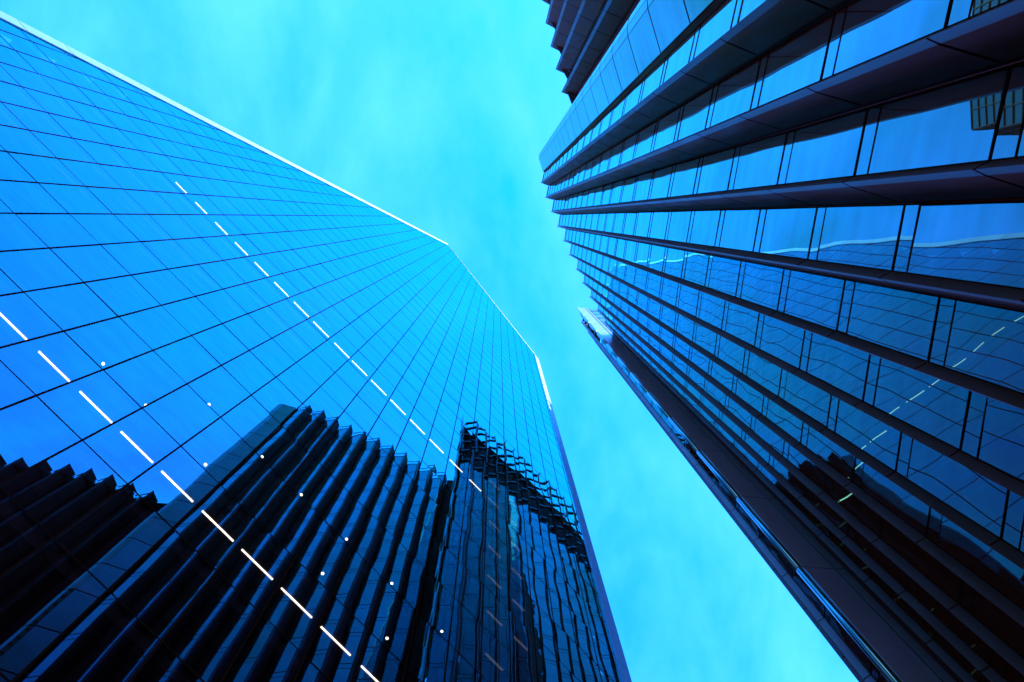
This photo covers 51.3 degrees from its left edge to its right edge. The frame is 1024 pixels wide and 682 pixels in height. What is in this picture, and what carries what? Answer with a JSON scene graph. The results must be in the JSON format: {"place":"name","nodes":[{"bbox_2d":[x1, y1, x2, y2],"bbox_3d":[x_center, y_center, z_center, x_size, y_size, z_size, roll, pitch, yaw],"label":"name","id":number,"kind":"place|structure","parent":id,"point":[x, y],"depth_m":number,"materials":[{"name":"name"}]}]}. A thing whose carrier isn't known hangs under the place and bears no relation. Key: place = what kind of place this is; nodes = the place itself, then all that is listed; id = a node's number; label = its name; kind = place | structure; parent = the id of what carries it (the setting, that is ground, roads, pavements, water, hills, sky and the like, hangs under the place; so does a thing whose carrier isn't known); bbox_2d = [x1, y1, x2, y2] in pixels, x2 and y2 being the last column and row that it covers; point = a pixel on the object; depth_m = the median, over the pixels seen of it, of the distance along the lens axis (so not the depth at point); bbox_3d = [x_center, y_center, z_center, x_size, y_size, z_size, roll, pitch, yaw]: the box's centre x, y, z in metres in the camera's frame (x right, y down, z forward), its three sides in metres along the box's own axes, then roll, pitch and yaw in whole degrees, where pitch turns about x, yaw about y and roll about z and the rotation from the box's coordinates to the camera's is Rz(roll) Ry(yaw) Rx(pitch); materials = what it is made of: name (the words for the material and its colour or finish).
{"place":"outdoors","nodes":[
{"label":"outdoors","id":0,"kind":"place"},
{"bbox_2d":[0,11,631,681],"bbox_3d":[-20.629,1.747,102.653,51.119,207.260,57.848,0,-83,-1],"label":"glass tower","id":1,"kind":"structure","parent":0,"point":[266,415],"depth_m":38.20,"materials":[{"name":"glass"}]},
{"bbox_2d":[0,0,858,681],"label":"sky","id":2,"kind":"structure","parent":0,"point":[439,116],"materials":[{"name":"blue"}]},
{"bbox_2d":[539,0,1023,681],"bbox_3d":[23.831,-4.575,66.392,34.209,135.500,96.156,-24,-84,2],"label":"pleated tower","id":3,"kind":"structure","parent":0,"point":[795,234],"depth_m":22.11,"materials":[{"name":"blue glass"}]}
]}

